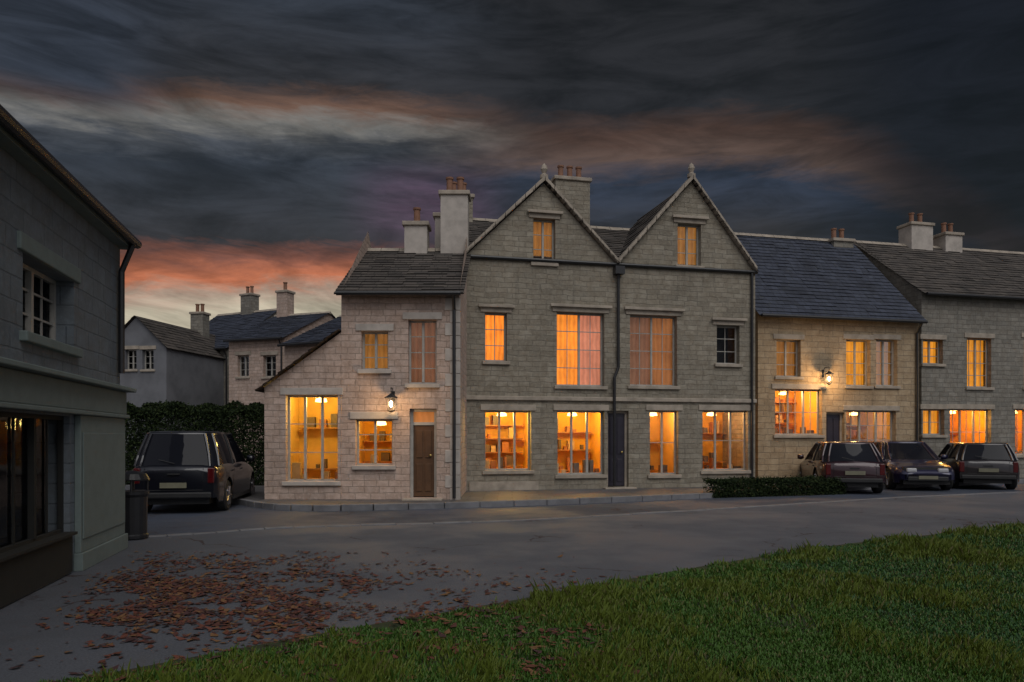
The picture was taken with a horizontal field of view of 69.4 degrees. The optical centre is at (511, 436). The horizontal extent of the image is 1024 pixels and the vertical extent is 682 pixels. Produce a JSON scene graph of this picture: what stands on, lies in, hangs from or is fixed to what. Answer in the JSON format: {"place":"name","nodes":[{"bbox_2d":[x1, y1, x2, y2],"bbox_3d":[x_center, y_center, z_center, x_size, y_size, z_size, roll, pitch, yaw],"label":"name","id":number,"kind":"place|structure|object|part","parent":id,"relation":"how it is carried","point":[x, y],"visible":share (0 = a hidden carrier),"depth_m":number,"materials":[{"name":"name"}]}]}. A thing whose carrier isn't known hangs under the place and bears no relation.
{"place":"outdoors","nodes":[
{"label":"outdoors","id":0,"kind":"place"},
{"bbox_2d":[0,492,1023,681],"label":"footpath","id":1,"kind":"structure","parent":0,"point":[625,546],"depth_m":8.98,"materials":[{"name":"grey asphalt"}]},
{"bbox_2d":[125,470,149,540],"bbox_3d":[-5.597,0.995,10.900,0.480,1.010,0.480,0,0,0],"label":"litter bin","id":2,"kind":"object","parent":1,"relation":"on","point":[136,510],"visible":0.66,"depth_m":10.76,"materials":[{"name":"metal"}]},
{"bbox_2d":[5,550,680,681],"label":"fallen leaves","id":3,"kind":"object","parent":1,"relation":"on","point":[177,596],"visible":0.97,"depth_m":6.40,"materials":[{"name":"brown plant"}]},
{"bbox_2d":[0,0,1023,328],"label":"sky","id":4,"kind":"structure","parent":0,"point":[260,144],"materials":[{"name":"grey"}]},
{"bbox_2d":[10,519,1023,681],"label":"grass","id":5,"kind":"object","parent":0,"point":[391,625],"visible":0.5,"depth_m":5.78,"materials":[{"name":"plant"}]},
{"bbox_2d":[125,483,1023,534],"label":"road","id":6,"kind":"structure","parent":0,"point":[180,518],"depth_m":15.67,"materials":[{"name":"grey asphalt"}]},
{"bbox_2d":[133,423,254,510],"bbox_3d":[-7.310,0.637,17.396,2.230,1.921,4.477,0,0,-9],"label":"parked car","id":7,"kind":"object","parent":6,"relation":"on","point":[193,467],"visible":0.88,"depth_m":15.43,"materials":[{"name":"black paint"}]},
{"bbox_3d":[-7.227,0.270,16.872,1.682,0.680,3.170,0,0,-9],"label":"window glass","id":8,"kind":"part","parent":7,"relation":"part of","materials":[{"name":"black glass"}]},
{"bbox_2d":[149,491,1023,536],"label":"kerb","id":9,"kind":"structure","parent":6,"relation":"on","point":[280,527],"depth_m":13.35,"materials":[{"name":"concrete"}]},
{"bbox_2d":[797,435,885,492],"bbox_3d":[9.952,0.767,22.596,2.160,1.661,4.377,0,0,12],"label":"parked car","id":10,"kind":"object","parent":6,"relation":"on","point":[857,463],"visible":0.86,"depth_m":20.73,"materials":[{"name":"red paint"}]},
{"bbox_3d":[9.841,0.450,22.077,1.618,0.520,3.070,0,0,12],"label":"window glass","id":11,"kind":"part","parent":10,"relation":"part of","materials":[{"name":"black glass"}]},
{"bbox_2d":[872,441,954,489],"bbox_3d":[12.594,0.767,23.704,2.160,1.661,4.177,0,0,11],"label":"parked car","id":12,"kind":"object","parent":6,"relation":"on","point":[913,462],"visible":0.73,"depth_m":22.43,"materials":[{"name":"blue paint"}]},
{"bbox_3d":[12.696,0.450,24.225,1.618,0.520,2.870,0,0,11],"label":"window glass","id":13,"kind":"part","parent":12,"relation":"part of","materials":[{"name":"black glass"}]},
{"bbox_2d":[935,437,1019,488],"bbox_3d":[15.061,0.787,24.296,2.160,1.621,4.577,0,0,20],"label":"parked car","id":14,"kind":"object","parent":6,"relation":"on","point":[985,462],"visible":0.73,"depth_m":22.35,"materials":[{"name":"brown paint"}]},
{"bbox_3d":[14.879,0.470,23.797,1.618,0.480,3.270,0,0,20],"label":"window glass","id":15,"kind":"part","parent":14,"relation":"part of","materials":[{"name":"black glass"}]},
{"bbox_2d":[237,473,1023,504],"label":"pavement","id":16,"kind":"structure","parent":0,"point":[497,495],"depth_m":19.04,"materials":[{"name":"grey concrete"}]},
{"bbox_2d":[702,474,847,497],"bbox_3d":[7.231,1.358,20.224,4.388,0.672,0.792,0,0,-18],"label":"hedge","id":17,"kind":"object","parent":16,"relation":"on","point":[811,483],"visible":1,"depth_m":19.94,"materials":[{"name":"green plant"}]},
{"label":"ground","id":18,"kind":"structure","parent":0,"visible":0},
{"bbox_2d":[0,104,141,607],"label":"corner shop","id":19,"kind":"structure","parent":18,"relation":"on","point":[66,235],"depth_m":8.10,"materials":[{"name":"paint"}]},
{"bbox_2d":[0,411,63,552],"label":"display window","id":20,"kind":"structure","parent":19,"relation":"in","point":[31,418],"depth_m":7.70,"materials":[{"name":"black glass"}]},
{"bbox_2d":[17,231,82,357],"bbox_3d":[-4.818,-1.398,7.579,0.300,1.009,1.632,0,0,-13],"label":"window","id":21,"kind":"structure","parent":19,"relation":"in","point":[25,243],"depth_m":7.56,"materials":[{"name":"grey glass"}]},
{"bbox_2d":[120,304,225,466],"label":"distant cottage","id":22,"kind":"structure","parent":18,"relation":"on","point":[163,362],"depth_m":34.46,"materials":[{"name":"grey stone"}]},
{"bbox_2d":[125,346,147,371],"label":"window","id":23,"kind":"structure","parent":22,"relation":"in","point":[126,347],"depth_m":33.96,"materials":[{"name":"clear glass"}]},
{"bbox_2d":[139,346,155,371],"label":"window","id":24,"kind":"structure","parent":22,"relation":"in","point":[151,356],"depth_m":33.82,"materials":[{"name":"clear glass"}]},
{"bbox_2d":[125,399,263,485],"bbox_3d":[-9.764,0.205,22.973,4.864,2.791,1.159,0,0,0],"label":"tall hedge","id":25,"kind":"object","parent":18,"relation":"on","point":[214,416],"visible":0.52,"depth_m":22.55,"materials":[{"name":"green plant"}]},
{"bbox_2d":[189,286,276,429],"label":"distant cottage","id":26,"kind":"structure","parent":18,"relation":"on","point":[222,327],"depth_m":40.90,"materials":[{"name":"grey stone"}]},
{"bbox_2d":[223,282,335,469],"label":"distant cottage","id":27,"kind":"structure","parent":18,"relation":"on","point":[256,356],"depth_m":33.88,"materials":[{"name":"stone"}]},
{"bbox_2d":[235,351,250,378],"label":"window","id":28,"kind":"structure","parent":27,"relation":"in","point":[243,352],"depth_m":33.90,"materials":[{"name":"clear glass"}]},
{"bbox_2d":[260,351,277,378],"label":"window","id":29,"kind":"structure","parent":27,"relation":"in","point":[273,358],"depth_m":33.42,"materials":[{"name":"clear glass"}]},
{"bbox_2d":[277,315,340,367],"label":"distant cottage","id":30,"kind":"structure","parent":18,"relation":"on","point":[296,347],"depth_m":29.92,"materials":[{"name":"stone"}]},
{"bbox_2d":[255,176,470,500],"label":"corner house","id":31,"kind":"structure","parent":18,"relation":"on","point":[368,401],"depth_m":17.50,"materials":[{"name":"stone"}]},
{"bbox_2d":[280,388,364,485],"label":"shop window","id":32,"kind":"structure","parent":31,"relation":"in","point":[312,412],"depth_m":19.16,"materials":[{"name":"orange glass"}]},
{"bbox_2d":[350,412,397,469],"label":"window","id":33,"kind":"structure","parent":31,"relation":"in","point":[378,434],"depth_m":17.69,"materials":[{"name":"clear glass"}]},
{"bbox_2d":[356,324,393,373],"bbox_3d":[-3.248,-2.088,17.650,0.899,1.179,0.440,0,0,0],"label":"window","id":34,"kind":"structure","parent":31,"relation":"in","point":[375,344],"depth_m":17.69,"materials":[{"name":"clear glass"}]},
{"bbox_2d":[403,312,441,387],"bbox_3d":[-2.120,-2.054,17.650,0.933,1.784,0.440,0,0,0],"label":"window","id":35,"kind":"structure","parent":31,"relation":"in","point":[422,334],"depth_m":17.82,"materials":[{"name":"glass"}]},
{"bbox_2d":[402,409,442,500],"bbox_3d":[-2.103,0.463,17.475,0.939,2.273,0.510,0,0,0],"label":"door","id":36,"kind":"structure","parent":31,"relation":"in","point":[423,422],"depth_m":17.64,"materials":[{"name":"brown wood"}]},
{"bbox_2d":[125,479,1023,510],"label":"kerb","id":37,"kind":"structure","parent":18,"relation":"on","point":[387,506],"depth_m":17.06,"materials":[{"name":"concrete"}]},
{"bbox_2d":[453,163,757,490],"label":"gabled house","id":38,"kind":"structure","parent":18,"relation":"on","point":[600,357],"depth_m":21.46,"materials":[{"name":"stone"}]},
{"bbox_2d":[478,304,514,364],"bbox_3d":[-0.470,-2.835,20.626,1.024,1.651,0.490,0,0,-13],"label":"window","id":39,"kind":"structure","parent":38,"relation":"in","point":[495,324],"depth_m":20.79,"materials":[{"name":"orange glass"}]},
{"bbox_2d":[480,404,535,473],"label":"shop window","id":40,"kind":"structure","parent":38,"relation":"in","point":[507,429],"depth_m":22.25,"materials":[{"name":"orange glass"}]},
{"bbox_2d":[527,209,562,266],"bbox_3d":[0.882,-5.579,20.938,1.043,1.551,0.490,0,0,-13],"label":"window","id":41,"kind":"structure","parent":38,"relation":"in","point":[543,231],"depth_m":21.06,"materials":[{"name":"orange glass"}]},
{"bbox_2d":[550,303,611,389],"bbox_3d":[1.933,-2.556,21.182,1.823,2.396,0.490,0,0,-13],"label":"window","id":42,"kind":"structure","parent":38,"relation":"in","point":[579,336],"depth_m":21.34,"materials":[{"name":"orange glass"}]},
{"bbox_2d":[553,404,608,478],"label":"shop window","id":43,"kind":"structure","parent":38,"relation":"in","point":[580,428],"depth_m":22.70,"materials":[{"name":"orange glass"}]},
{"bbox_2d":[602,411,636,488],"bbox_3d":[3.060,0.421,21.287,0.953,2.358,0.510,0,0,-13],"label":"door","id":44,"kind":"structure","parent":38,"relation":"in","point":[621,416],"depth_m":21.47,"materials":[{"name":"paint"}]},
{"bbox_2d":[624,306,684,389],"bbox_3d":[4.102,-2.574,21.682,1.869,2.362,0.490,0,0,-13],"label":"window","id":45,"kind":"structure","parent":38,"relation":"in","point":[651,337],"depth_m":21.85,"materials":[{"name":"orange glass"}]},
{"bbox_2d":[646,405,682,477],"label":"shop window","id":46,"kind":"structure","parent":38,"relation":"in","point":[663,417],"depth_m":22.83,"materials":[{"name":"clear glass"}]},
{"bbox_2d":[672,214,708,267],"bbox_3d":[5.209,-5.729,21.939,1.152,1.548,0.490,0,0,-13],"label":"window","id":47,"kind":"structure","parent":38,"relation":"in","point":[687,235],"depth_m":22.09,"materials":[{"name":"orange glass"}]},
{"bbox_2d":[699,405,750,473],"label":"shop window","id":48,"kind":"structure","parent":38,"relation":"in","point":[713,433],"depth_m":22.42,"materials":[{"name":"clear glass"}]},
{"bbox_2d":[711,317,747,366],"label":"window","id":49,"kind":"structure","parent":38,"relation":"in","point":[722,331],"depth_m":22.31,"materials":[{"name":"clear glass"}]},
{"bbox_2d":[734,228,927,477],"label":"slate roofed house","id":50,"kind":"structure","parent":18,"relation":"on","point":[837,327],"depth_m":24.66,"materials":[{"name":"stone"}]},
{"bbox_2d":[773,334,804,379],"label":"window","id":51,"kind":"structure","parent":50,"relation":"in","point":[785,348],"depth_m":24.15,"materials":[{"name":"orange glass"}]},
{"bbox_2d":[771,384,825,437],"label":"shop window","id":52,"kind":"structure","parent":50,"relation":"in","point":[796,411],"depth_m":24.97,"materials":[{"name":"clear glass"}]},
{"bbox_2d":[826,412,841,440],"bbox_3d":[10.566,0.312,24.429,0.691,2.255,0.100,0,0,-13],"label":"door","id":53,"kind":"structure","parent":50,"relation":"in","point":[833,420],"depth_m":24.41,"materials":[{"name":"paint"}]},
{"bbox_2d":[843,334,873,388],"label":"window","id":54,"kind":"structure","parent":50,"relation":"in","point":[854,348],"depth_m":24.73,"materials":[{"name":"orange glass"}]},
{"bbox_2d":[843,405,899,441],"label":"shop window","id":55,"kind":"structure","parent":50,"relation":"in","point":[872,423],"depth_m":25.66,"materials":[{"name":"clear glass"}]},
{"bbox_2d":[873,334,900,388],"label":"window","id":56,"kind":"structure","parent":50,"relation":"in","point":[883,363],"depth_m":25.01,"materials":[{"name":"glass"}]},
{"bbox_2d":[853,212,1023,477],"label":"end terrace house","id":57,"kind":"structure","parent":18,"relation":"on","point":[967,304],"depth_m":26.41,"materials":[{"name":"grey stone"}]},
{"bbox_2d":[919,334,946,366],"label":"window","id":58,"kind":"structure","parent":57,"relation":"in","point":[929,346],"depth_m":25.90,"materials":[{"name":"orange glass"}]},
{"bbox_2d":[919,404,947,437],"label":"window","id":59,"kind":"structure","parent":57,"relation":"in","point":[930,422],"depth_m":25.91,"materials":[{"name":"orange glass"}]},
{"bbox_2d":[937,404,994,442],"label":"shop window","id":60,"kind":"structure","parent":57,"relation":"in","point":[966,424],"depth_m":26.97,"materials":[{"name":"clear glass"}]},
{"bbox_2d":[964,333,994,389],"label":"window","id":61,"kind":"structure","parent":57,"relation":"in","point":[975,351],"depth_m":26.45,"materials":[{"name":"orange glass"}]},
{"bbox_2d":[1013,404,1023,457],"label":"shop window","id":62,"kind":"structure","parent":57,"relation":"in","point":[1019,408],"depth_m":27.01,"materials":[{"name":"clear glass"}]}
]}

